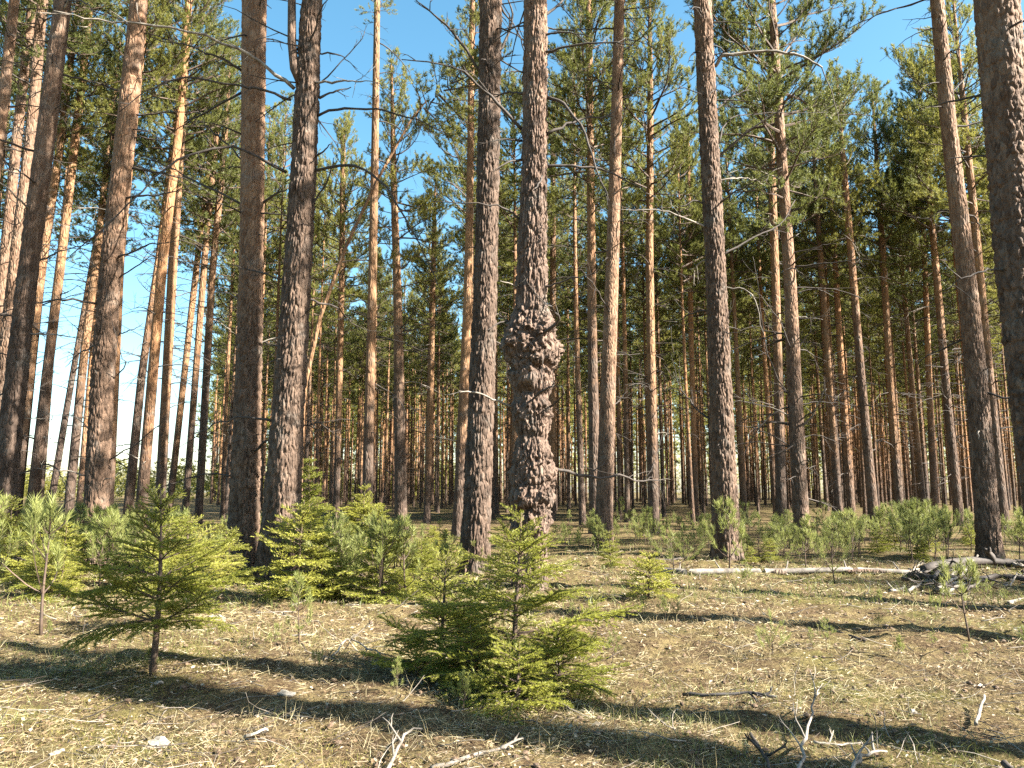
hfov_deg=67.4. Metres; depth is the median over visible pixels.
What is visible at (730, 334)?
pine tree
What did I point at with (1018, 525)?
young pine
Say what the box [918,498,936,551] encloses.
young pine
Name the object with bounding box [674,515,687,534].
young pine
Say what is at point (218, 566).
young spruce
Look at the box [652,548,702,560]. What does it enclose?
broken branch
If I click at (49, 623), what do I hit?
young pine
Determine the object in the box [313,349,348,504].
pine tree
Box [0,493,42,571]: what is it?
young spruce
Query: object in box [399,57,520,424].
pine tree
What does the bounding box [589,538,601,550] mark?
young spruce
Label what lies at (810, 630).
young pine
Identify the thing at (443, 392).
pine tree
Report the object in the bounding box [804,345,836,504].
pine tree
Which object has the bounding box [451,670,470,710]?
young pine
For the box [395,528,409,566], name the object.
young pine
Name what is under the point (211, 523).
young pine
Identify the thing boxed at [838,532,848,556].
young pine
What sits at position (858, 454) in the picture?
pine tree
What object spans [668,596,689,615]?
young pine
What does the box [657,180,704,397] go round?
pine tree
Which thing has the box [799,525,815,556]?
young pine
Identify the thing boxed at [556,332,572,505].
pine tree
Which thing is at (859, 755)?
dry branch
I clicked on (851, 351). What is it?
pine tree
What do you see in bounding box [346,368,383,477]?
pine tree
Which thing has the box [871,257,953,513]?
pine tree
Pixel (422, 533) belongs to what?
young pine
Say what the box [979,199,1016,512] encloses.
pine tree
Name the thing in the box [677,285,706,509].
pine tree
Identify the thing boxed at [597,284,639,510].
pine tree
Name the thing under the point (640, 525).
young pine
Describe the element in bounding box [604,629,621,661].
young pine
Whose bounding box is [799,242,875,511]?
pine tree
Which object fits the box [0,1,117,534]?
pine tree
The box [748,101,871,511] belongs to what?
pine tree
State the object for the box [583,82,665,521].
pine tree
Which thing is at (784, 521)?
young pine
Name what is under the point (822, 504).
young pine
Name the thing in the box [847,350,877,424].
pine tree
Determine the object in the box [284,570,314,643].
young pine
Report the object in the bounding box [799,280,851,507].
pine tree
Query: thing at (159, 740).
bark chip
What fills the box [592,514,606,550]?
young pine
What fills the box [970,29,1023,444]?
pine tree
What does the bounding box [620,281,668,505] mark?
pine tree
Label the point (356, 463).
pine tree
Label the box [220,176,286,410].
pine tree
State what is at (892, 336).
pine tree
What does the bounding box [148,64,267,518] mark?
pine tree
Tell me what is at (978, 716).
dry branch
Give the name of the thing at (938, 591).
broken branch
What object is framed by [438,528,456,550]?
young spruce
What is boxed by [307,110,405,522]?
pine tree
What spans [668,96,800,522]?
pine tree
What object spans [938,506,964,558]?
young pine
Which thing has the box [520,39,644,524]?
pine tree
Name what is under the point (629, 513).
young pine
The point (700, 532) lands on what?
young pine
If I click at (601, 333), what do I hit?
pine tree
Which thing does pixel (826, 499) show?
pine tree
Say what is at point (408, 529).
young pine
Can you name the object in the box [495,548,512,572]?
young spruce
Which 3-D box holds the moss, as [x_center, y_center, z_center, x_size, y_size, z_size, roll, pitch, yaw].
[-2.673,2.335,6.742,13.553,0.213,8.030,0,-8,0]
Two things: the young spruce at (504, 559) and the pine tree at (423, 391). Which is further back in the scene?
the pine tree at (423, 391)
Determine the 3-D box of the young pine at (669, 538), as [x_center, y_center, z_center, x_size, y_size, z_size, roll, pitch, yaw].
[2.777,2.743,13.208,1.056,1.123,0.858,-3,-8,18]
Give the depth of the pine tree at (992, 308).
42.99 m
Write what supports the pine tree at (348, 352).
on the ground at (858, 611)
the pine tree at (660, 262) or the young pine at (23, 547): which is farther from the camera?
the pine tree at (660, 262)
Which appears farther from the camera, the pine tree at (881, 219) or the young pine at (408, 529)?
the pine tree at (881, 219)
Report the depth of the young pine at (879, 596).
9.42 m
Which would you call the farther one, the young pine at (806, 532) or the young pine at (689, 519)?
the young pine at (689, 519)
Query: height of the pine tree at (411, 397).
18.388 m
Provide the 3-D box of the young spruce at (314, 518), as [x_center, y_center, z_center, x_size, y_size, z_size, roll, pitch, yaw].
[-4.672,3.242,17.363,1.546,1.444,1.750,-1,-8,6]
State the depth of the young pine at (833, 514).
18.04 m
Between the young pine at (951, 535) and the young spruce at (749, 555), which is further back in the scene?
the young pine at (951, 535)
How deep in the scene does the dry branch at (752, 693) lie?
5.21 m
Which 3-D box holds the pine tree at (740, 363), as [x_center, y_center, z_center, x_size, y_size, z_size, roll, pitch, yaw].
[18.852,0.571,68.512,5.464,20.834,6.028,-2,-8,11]
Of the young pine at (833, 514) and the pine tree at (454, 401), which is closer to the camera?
the young pine at (833, 514)
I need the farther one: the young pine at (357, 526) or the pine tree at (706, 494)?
the pine tree at (706, 494)
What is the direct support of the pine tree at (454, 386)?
on the ground at (858, 611)
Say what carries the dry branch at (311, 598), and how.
on the ground at (858, 611)
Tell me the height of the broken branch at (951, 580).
0.273 m
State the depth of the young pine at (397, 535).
13.67 m
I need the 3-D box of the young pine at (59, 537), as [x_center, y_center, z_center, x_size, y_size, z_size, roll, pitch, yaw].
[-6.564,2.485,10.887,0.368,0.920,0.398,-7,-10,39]
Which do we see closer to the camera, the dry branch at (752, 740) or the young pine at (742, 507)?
the dry branch at (752, 740)
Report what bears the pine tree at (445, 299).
on the ground at (858, 611)
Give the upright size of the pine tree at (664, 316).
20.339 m
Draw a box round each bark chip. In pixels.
[48,748,64,755]
[147,736,170,748]
[154,680,163,684]
[209,615,225,620]
[243,728,268,739]
[277,689,295,696]
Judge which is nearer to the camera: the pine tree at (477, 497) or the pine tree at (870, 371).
the pine tree at (477, 497)
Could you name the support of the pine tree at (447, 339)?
on the ground at (858, 611)
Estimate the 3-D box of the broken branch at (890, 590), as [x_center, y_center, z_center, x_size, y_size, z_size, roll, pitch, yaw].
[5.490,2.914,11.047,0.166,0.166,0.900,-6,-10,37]
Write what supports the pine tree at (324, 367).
on the ground at (858, 611)
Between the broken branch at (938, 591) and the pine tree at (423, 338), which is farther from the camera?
the pine tree at (423, 338)
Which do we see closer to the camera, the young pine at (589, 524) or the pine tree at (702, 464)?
the young pine at (589, 524)
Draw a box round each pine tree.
[0,0,95,395]
[0,0,123,421]
[0,0,148,566]
[0,0,152,457]
[0,0,228,563]
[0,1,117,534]
[0,3,94,226]
[0,138,22,242]
[19,0,143,531]
[25,84,152,502]
[35,95,99,502]
[40,0,451,580]
[57,24,164,516]
[64,0,197,509]
[64,62,148,523]
[102,0,240,529]
[109,0,240,532]
[116,33,206,522]
[131,0,349,573]
[136,96,233,349]
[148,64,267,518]
[155,39,275,527]
[155,95,239,515]
[181,136,288,518]
[201,300,233,504]
[202,270,265,473]
[205,222,273,512]
[210,302,266,471]
[212,309,235,467]
[212,326,232,400]
[213,249,273,437]
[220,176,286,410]
[221,102,291,434]
[222,90,336,395]
[224,327,278,390]
[232,331,273,447]
[260,279,278,509]
[261,173,321,431]
[261,310,316,456]
[261,378,272,453]
[262,209,330,444]
[262,286,330,452]
[262,301,308,412]
[265,255,331,432]
[275,156,366,496]
[303,262,330,472]
[305,292,354,483]
[305,339,332,495]
[306,293,328,459]
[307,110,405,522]
[308,183,367,517]
[308,262,353,504]
[309,301,332,497]
[310,251,364,512]
[311,0,431,525]
[311,309,366,463]
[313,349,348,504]
[325,303,392,503]
[328,315,378,506]
[330,374,356,504]
[336,315,361,501]
[340,46,464,527]
[343,312,393,494]
[345,246,402,504]
[346,305,405,503]
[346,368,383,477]
[349,258,407,452]
[353,267,415,509]
[375,342,407,504]
[376,356,393,502]
[377,345,411,506]
[380,270,427,413]
[380,318,423,476]
[391,170,463,522]
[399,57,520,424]
[402,0,670,590]
[402,220,463,429]
[404,318,435,506]
[404,320,449,482]
[405,269,447,449]
[408,294,434,507]
[414,259,460,512]
[416,0,552,575]
[420,306,459,507]
[421,297,460,510]
[424,299,461,506]
[424,330,460,504]
[433,0,516,536]
[434,322,460,505]
[446,179,517,402]
[447,160,512,348]
[448,146,518,518]
[451,264,504,347]
[453,68,580,522]
[454,313,504,431]
[455,282,511,452]
[474,204,517,513]
[497,193,549,426]
[497,219,512,512]
[497,231,573,440]
[497,287,512,506]
[497,356,510,445]
[497,357,506,504]
[500,0,665,533]
[518,90,584,520]
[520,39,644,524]
[546,194,572,513]
[546,199,600,511]
[547,170,605,441]
[547,237,572,510]
[552,0,669,548]
[556,204,627,421]
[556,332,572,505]
[556,338,569,375]
[557,286,586,489]
[558,320,600,439]
[560,303,587,504]
[569,159,656,519]
[569,301,642,444]
[573,319,637,468]
[578,0,723,532]
[579,306,601,393]
[580,257,632,390]
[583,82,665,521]
[583,262,665,508]
[585,152,704,493]
[596,179,641,392]
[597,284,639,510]
[599,363,639,450]
[615,333,640,477]
[616,0,844,560]
[619,184,682,516]
[619,247,687,499]
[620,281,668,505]
[620,365,638,476]
[626,233,680,514]
[628,314,688,507]
[631,292,668,418]
[636,294,678,505]
[637,111,747,524]
[641,235,758,514]
[646,318,686,505]
[654,116,710,521]
[654,156,769,456]
[655,290,706,507]
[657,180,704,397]
[661,162,779,443]
[666,335,704,429]
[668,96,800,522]
[672,318,689,504]
[674,0,892,544]
[675,199,706,512]
[675,336,707,505]
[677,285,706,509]
[685,276,763,428]
[688,358,735,430]
[693,318,739,424]
[694,337,753,384]
[702,250,746,402]
[726,17,853,530]
[726,153,840,456]
[727,244,772,512]
[728,108,804,514]
[728,208,802,458]
[729,245,820,473]
[729,282,752,412]
[730,324,744,445]
[730,337,759,455]
[732,291,765,506]
[732,328,773,458]
[739,336,761,505]
[742,300,815,508]
[745,333,768,505]
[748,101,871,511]
[749,197,810,376]
[760,97,878,519]
[760,321,809,506]
[762,323,813,441]
[764,252,819,463]
[781,109,890,520]
[783,224,852,510]
[797,228,850,511]
[798,56,894,527]
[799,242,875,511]
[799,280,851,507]
[800,274,836,506]
[802,331,853,458]
[804,281,874,508]
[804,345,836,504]
[813,320,843,459]
[819,265,865,509]
[820,74,950,520]
[825,0,1008,558]
[828,221,895,514]
[829,233,896,508]
[834,281,916,467]
[834,346,850,494]
[842,42,1001,525]
[844,270,886,448]
[845,291,900,506]
[846,259,871,507]
[847,347,875,444]
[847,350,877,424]
[857,233,917,499]
[861,159,961,516]
[863,38,1005,440]
[863,272,945,505]
[864,98,986,520]
[864,108,1010,486]
[864,219,959,509]
[868,295,906,505]
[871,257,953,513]
[873,307,921,499]
[879,310,918,487]
[880,0,1012,531]
[883,302,940,500]
[894,337,954,499]
[896,346,949,444]
[904,277,958,508]
[911,321,959,481]
[912,284,948,507]
[920,0,1023,514]
[920,248,968,509]
[930,265,991,511]
[931,298,965,509]
[931,350,969,505]
[940,357,969,454]
[943,124,1022,504]
[944,217,1013,436]
[949,266,1014,462]
[950,360,968,451]
[961,364,1013,463]
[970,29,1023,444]
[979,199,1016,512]
[982,238,1022,514]
[988,280,1013,509]
[994,300,1015,487]
[1000,385,1014,504]
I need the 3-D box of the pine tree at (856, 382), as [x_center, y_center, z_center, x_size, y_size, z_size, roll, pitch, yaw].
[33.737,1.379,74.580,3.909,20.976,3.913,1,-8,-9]
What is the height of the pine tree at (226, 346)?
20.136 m
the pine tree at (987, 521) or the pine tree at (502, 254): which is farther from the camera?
the pine tree at (502, 254)
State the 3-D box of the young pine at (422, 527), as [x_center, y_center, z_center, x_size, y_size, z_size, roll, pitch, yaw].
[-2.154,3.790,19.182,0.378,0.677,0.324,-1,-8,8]
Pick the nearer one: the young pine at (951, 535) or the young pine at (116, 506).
the young pine at (116, 506)
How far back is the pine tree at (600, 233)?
37.95 m
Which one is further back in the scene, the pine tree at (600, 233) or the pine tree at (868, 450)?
the pine tree at (600, 233)
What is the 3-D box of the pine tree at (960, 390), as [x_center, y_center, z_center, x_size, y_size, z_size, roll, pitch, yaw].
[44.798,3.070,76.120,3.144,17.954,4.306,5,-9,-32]
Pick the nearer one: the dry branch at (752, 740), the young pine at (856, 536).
the dry branch at (752, 740)
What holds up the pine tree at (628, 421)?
on the ground at (858, 611)
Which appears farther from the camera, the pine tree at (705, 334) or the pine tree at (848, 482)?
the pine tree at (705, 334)
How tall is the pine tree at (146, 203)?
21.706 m
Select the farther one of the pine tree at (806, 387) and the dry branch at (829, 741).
the pine tree at (806, 387)
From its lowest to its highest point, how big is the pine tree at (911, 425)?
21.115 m
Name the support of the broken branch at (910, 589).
on the ground at (858, 611)
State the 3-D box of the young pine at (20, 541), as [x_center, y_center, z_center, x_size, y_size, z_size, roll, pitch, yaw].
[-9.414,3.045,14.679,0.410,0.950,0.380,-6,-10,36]
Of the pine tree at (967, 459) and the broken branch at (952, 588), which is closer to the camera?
the broken branch at (952, 588)
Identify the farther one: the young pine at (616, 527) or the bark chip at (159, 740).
the young pine at (616, 527)
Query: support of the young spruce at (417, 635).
on the ground at (858, 611)
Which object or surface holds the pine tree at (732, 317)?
on the ground at (858, 611)
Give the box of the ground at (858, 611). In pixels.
[0,493,1023,767]
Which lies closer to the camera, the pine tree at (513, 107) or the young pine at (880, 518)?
the young pine at (880, 518)
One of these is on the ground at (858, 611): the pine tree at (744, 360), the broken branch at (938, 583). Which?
the pine tree at (744, 360)
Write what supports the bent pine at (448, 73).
on the ground at (858, 611)
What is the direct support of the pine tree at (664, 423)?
on the ground at (858, 611)
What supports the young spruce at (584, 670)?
on the ground at (858, 611)
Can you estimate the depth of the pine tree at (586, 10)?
25.56 m
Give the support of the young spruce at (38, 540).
on the ground at (858, 611)
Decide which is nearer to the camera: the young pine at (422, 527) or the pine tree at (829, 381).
the young pine at (422, 527)
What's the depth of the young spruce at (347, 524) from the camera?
12.95 m
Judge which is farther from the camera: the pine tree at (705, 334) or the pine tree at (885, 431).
the pine tree at (885, 431)
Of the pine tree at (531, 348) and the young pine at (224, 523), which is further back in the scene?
the young pine at (224, 523)
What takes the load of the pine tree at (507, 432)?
on the ground at (858, 611)
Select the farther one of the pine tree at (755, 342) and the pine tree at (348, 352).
the pine tree at (755, 342)
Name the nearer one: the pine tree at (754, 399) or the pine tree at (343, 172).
the pine tree at (343, 172)
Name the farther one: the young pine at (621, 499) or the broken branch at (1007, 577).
the young pine at (621, 499)
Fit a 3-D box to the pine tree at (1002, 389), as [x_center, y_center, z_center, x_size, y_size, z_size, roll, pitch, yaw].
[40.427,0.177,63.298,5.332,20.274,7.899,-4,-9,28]
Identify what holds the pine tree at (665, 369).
on the ground at (858, 611)
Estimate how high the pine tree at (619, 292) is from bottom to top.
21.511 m
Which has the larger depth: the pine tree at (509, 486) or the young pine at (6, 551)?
the pine tree at (509, 486)
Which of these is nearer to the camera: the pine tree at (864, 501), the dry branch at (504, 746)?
the dry branch at (504, 746)
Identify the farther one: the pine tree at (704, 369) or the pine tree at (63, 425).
the pine tree at (704, 369)
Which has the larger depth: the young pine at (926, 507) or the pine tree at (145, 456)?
the pine tree at (145, 456)
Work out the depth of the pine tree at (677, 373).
73.83 m
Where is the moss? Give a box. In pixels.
[0,586,996,767]
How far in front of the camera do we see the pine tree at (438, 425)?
50.68 m
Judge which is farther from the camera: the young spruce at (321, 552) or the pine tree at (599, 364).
the pine tree at (599, 364)
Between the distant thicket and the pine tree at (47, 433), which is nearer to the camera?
the pine tree at (47, 433)
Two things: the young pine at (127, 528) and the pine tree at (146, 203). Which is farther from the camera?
the pine tree at (146, 203)
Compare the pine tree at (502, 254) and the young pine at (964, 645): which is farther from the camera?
the pine tree at (502, 254)
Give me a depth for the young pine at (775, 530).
17.92 m
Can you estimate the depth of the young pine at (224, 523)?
18.39 m
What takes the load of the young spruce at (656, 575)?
on the ground at (858, 611)
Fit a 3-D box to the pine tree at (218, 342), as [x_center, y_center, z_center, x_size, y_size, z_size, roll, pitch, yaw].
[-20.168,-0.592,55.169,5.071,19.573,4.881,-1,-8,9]
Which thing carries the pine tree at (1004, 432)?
on the ground at (858, 611)
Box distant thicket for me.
[23,431,1016,500]
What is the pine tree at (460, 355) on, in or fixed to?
on the ground at (858, 611)
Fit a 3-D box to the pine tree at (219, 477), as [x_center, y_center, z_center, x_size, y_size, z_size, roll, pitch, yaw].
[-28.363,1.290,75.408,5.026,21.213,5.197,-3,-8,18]
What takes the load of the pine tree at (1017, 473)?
on the ground at (858, 611)
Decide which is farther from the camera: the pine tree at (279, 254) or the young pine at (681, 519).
the pine tree at (279, 254)
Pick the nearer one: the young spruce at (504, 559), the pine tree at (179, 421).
the young spruce at (504, 559)
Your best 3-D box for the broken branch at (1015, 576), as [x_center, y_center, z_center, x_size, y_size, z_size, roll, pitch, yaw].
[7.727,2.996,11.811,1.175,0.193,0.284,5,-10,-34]
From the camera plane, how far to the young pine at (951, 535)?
16.92 m
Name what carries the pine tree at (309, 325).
on the ground at (858, 611)
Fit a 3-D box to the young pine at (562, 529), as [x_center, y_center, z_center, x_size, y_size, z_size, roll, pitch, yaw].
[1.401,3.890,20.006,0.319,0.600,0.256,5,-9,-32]
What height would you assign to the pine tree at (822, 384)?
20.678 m
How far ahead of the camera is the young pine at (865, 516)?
19.74 m
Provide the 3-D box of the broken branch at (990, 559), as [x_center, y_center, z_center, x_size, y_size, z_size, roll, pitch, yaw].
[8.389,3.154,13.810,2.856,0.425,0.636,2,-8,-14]
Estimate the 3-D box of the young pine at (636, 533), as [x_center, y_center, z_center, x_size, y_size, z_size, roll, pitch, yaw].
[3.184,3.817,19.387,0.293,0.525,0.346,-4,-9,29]
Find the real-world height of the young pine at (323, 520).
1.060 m
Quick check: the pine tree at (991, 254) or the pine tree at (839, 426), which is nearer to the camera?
the pine tree at (991, 254)
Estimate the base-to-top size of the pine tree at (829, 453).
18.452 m
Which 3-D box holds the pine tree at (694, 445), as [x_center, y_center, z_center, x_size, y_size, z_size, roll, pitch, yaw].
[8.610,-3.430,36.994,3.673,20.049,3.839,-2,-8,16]
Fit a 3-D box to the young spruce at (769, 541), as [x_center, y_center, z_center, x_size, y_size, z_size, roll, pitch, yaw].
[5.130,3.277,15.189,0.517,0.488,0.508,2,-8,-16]
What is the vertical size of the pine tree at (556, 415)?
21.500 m
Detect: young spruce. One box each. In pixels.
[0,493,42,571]
[0,516,98,583]
[0,537,20,577]
[4,541,82,601]
[33,547,85,602]
[36,484,251,675]
[37,521,92,591]
[68,506,141,569]
[110,515,215,595]
[123,512,243,632]
[205,527,266,582]
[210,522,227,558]
[236,498,359,600]
[291,529,361,601]
[300,456,337,559]
[301,496,325,546]
[307,526,350,578]
[329,518,422,604]
[331,522,368,576]
[335,520,393,583]
[336,484,385,542]
[350,503,415,566]
[357,544,504,686]
[383,566,418,602]
[385,537,450,598]
[398,503,643,700]
[413,537,442,568]
[421,525,443,548]
[423,615,536,702]
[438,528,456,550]
[448,631,573,725]
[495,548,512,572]
[511,621,630,705]
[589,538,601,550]
[594,530,628,568]
[620,550,679,598]
[742,545,759,562]
[756,538,784,561]
[841,534,855,548]
[863,525,895,552]
[881,515,905,549]
[903,530,931,556]
[913,541,933,562]
[922,534,941,551]
[956,524,974,545]
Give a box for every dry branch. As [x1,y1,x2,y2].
[290,588,336,605]
[331,620,395,671]
[382,714,421,767]
[430,733,523,767]
[682,686,776,702]
[744,732,787,767]
[777,667,829,767]
[813,728,862,745]
[830,629,863,640]
[851,732,887,767]
[974,694,985,725]
[1000,760,1013,767]
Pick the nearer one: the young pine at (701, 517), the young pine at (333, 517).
the young pine at (333, 517)
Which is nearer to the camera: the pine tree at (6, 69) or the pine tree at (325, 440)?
the pine tree at (6, 69)
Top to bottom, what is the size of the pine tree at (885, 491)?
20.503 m
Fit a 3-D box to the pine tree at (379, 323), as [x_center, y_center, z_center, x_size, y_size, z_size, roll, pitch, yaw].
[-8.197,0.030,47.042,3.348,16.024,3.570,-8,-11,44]
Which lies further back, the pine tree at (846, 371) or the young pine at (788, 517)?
the pine tree at (846, 371)
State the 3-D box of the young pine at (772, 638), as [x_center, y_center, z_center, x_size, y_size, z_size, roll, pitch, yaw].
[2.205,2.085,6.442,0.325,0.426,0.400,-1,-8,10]
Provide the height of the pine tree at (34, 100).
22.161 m
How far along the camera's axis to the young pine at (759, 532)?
16.38 m
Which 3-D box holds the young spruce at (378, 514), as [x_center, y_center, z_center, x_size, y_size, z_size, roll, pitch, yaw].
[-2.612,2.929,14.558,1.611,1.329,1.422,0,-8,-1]
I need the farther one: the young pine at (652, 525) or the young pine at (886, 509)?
the young pine at (652, 525)
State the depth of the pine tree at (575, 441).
76.48 m
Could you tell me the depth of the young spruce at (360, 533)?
11.92 m
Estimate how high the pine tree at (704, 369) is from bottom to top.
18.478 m
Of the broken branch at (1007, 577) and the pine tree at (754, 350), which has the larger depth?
the pine tree at (754, 350)
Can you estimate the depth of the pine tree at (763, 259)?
40.15 m
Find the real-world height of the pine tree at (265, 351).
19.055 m
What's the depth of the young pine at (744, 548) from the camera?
15.07 m
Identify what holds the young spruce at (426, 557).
on the ground at (858, 611)
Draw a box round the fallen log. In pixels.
[658,560,932,575]
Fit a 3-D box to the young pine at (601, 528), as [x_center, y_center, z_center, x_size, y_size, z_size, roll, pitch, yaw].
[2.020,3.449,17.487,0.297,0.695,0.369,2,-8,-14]
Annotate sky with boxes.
[0,0,1023,492]
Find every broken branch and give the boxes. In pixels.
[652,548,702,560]
[886,581,905,591]
[901,560,924,582]
[907,562,924,583]
[907,579,933,591]
[908,568,945,593]
[908,572,1023,583]
[919,547,1023,570]
[920,582,957,587]
[923,581,957,594]
[926,565,978,574]
[931,562,945,579]
[935,571,967,590]
[939,579,969,595]
[947,581,962,586]
[965,569,1020,587]
[965,579,983,591]
[1003,572,1023,586]
[1006,598,1023,603]
[1012,562,1023,567]
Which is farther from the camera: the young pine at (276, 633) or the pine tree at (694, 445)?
the pine tree at (694, 445)
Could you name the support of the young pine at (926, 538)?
on the ground at (858, 611)
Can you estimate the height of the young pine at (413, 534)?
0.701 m
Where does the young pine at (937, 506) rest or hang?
on the ground at (858, 611)
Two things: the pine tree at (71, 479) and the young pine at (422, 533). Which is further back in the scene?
the pine tree at (71, 479)
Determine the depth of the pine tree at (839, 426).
71.26 m
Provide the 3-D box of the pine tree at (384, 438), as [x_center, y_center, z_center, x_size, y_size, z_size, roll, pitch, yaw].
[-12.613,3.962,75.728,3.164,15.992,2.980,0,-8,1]
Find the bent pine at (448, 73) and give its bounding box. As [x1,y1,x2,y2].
[302,44,506,497]
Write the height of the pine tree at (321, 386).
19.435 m
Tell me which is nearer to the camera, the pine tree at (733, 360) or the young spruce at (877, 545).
the young spruce at (877, 545)
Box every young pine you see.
[0,489,75,634]
[0,492,23,570]
[0,500,80,565]
[14,520,26,560]
[19,522,52,564]
[20,493,55,522]
[34,530,61,575]
[45,619,53,643]
[62,508,88,564]
[71,500,89,551]
[77,512,114,554]
[82,504,111,573]
[85,506,135,586]
[98,516,133,584]
[104,501,122,563]
[114,509,139,551]
[116,519,136,567]
[125,508,141,527]
[130,517,149,573]
[136,531,156,577]
[138,647,159,668]
[149,505,206,556]
[188,531,218,567]
[197,519,216,550]
[208,532,228,577]
[220,516,227,537]
[268,517,303,570]
[268,622,281,649]
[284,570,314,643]
[285,525,305,575]
[295,514,351,557]
[302,512,376,583]
[310,511,366,575]
[311,648,323,673]
[319,519,366,582]
[324,538,350,574]
[340,512,358,535]
[340,531,376,586]
[345,507,414,585]
[366,512,405,603]
[377,517,396,591]
[377,518,407,568]
[385,513,421,601]
[390,516,414,568]
[391,656,402,693]
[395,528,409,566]
[404,529,433,557]
[407,525,418,541]
[418,523,432,538]
[432,519,455,540]
[432,543,450,582]
[434,530,458,570]
[442,535,455,548]
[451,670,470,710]
[457,542,494,560]
[551,525,560,540]
[557,527,576,550]
[561,523,567,536]
[564,526,573,542]
[565,603,578,616]
[566,509,571,525]
[574,529,581,548]
[581,509,594,533]
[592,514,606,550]
[594,522,606,546]
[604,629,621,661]
[613,520,619,541]
[616,497,624,524]
[623,520,638,540]
[624,509,632,522]
[626,509,640,537]
[631,526,641,539]
[633,506,659,545]
[633,514,647,537]
[637,595,646,618]
[639,517,650,545]
[640,506,666,538]
[644,512,705,569]
[645,515,657,540]
[656,596,669,620]
[658,528,664,544]
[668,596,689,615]
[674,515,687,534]
[674,527,698,552]
[675,524,692,543]
[679,510,697,534]
[685,524,708,549]
[693,526,705,546]
[698,512,711,528]
[698,513,711,546]
[703,494,746,567]
[733,541,753,561]
[734,558,752,580]
[739,499,755,526]
[739,502,762,534]
[741,569,749,584]
[742,512,773,556]
[754,610,791,654]
[762,516,797,543]
[763,511,793,558]
[770,517,796,557]
[773,528,798,559]
[781,509,794,548]
[791,525,804,560]
[796,512,817,567]
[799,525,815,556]
[807,627,815,643]
[811,499,828,520]
[813,515,851,583]
[813,537,828,559]
[816,616,835,649]
[817,525,836,552]
[818,510,842,550]
[837,507,866,560]
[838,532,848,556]
[841,522,864,558]
[845,521,857,556]
[851,516,878,558]
[860,514,871,543]
[864,517,873,542]
[867,506,885,529]
[870,522,886,552]
[874,612,882,626]
[875,589,882,602]
[880,502,898,535]
[883,499,904,536]
[886,497,935,542]
[886,513,903,549]
[887,522,904,549]
[891,500,915,552]
[893,635,904,657]
[898,508,929,563]
[900,515,925,553]
[911,516,933,555]
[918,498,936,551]
[923,511,948,559]
[926,510,952,556]
[926,632,938,647]
[928,595,941,620]
[933,503,948,512]
[936,553,982,641]
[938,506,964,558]
[939,523,959,552]
[939,587,950,609]
[958,643,968,660]
[963,509,975,551]
[979,578,994,599]
[1000,513,1012,543]
[1001,507,1023,558]
[1005,505,1023,547]
[1013,515,1023,546]
[1017,625,1023,644]
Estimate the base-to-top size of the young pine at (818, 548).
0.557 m
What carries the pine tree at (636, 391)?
on the ground at (858, 611)
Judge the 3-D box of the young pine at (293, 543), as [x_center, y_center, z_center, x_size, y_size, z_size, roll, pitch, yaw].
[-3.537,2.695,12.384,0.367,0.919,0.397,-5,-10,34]
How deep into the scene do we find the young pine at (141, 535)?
12.10 m
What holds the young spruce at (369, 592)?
on the ground at (858, 611)
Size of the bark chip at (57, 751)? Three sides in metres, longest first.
0.087 x 0.050 x 0.024 m
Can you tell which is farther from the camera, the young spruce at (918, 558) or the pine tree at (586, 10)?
the pine tree at (586, 10)
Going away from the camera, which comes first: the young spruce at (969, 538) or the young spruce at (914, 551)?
the young spruce at (914, 551)
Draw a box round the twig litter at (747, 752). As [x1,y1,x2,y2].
[0,553,1023,767]
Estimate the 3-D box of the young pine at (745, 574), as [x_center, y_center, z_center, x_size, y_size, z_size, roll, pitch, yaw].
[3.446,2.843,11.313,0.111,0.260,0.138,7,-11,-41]
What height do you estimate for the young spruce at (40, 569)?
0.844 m
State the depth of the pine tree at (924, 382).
68.81 m
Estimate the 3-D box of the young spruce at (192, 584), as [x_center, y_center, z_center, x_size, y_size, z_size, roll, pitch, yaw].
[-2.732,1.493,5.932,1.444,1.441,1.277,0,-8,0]
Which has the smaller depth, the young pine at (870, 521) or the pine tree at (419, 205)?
the young pine at (870, 521)
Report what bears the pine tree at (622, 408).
on the ground at (858, 611)
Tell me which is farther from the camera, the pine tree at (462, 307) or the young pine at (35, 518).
the pine tree at (462, 307)
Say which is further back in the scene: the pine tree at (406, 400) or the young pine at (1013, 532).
the pine tree at (406, 400)
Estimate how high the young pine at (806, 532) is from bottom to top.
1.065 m
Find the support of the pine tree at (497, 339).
on the ground at (858, 611)
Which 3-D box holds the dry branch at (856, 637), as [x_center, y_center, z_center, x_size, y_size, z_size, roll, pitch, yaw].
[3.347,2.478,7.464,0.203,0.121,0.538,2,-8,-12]
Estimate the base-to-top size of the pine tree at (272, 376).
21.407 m
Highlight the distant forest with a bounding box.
[187,302,1017,505]
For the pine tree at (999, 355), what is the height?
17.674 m
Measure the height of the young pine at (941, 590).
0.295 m
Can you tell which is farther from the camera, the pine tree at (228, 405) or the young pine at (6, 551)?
the pine tree at (228, 405)
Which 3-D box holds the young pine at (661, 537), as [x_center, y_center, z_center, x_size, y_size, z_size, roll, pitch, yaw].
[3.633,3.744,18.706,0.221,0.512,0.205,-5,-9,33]
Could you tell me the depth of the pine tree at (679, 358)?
64.18 m

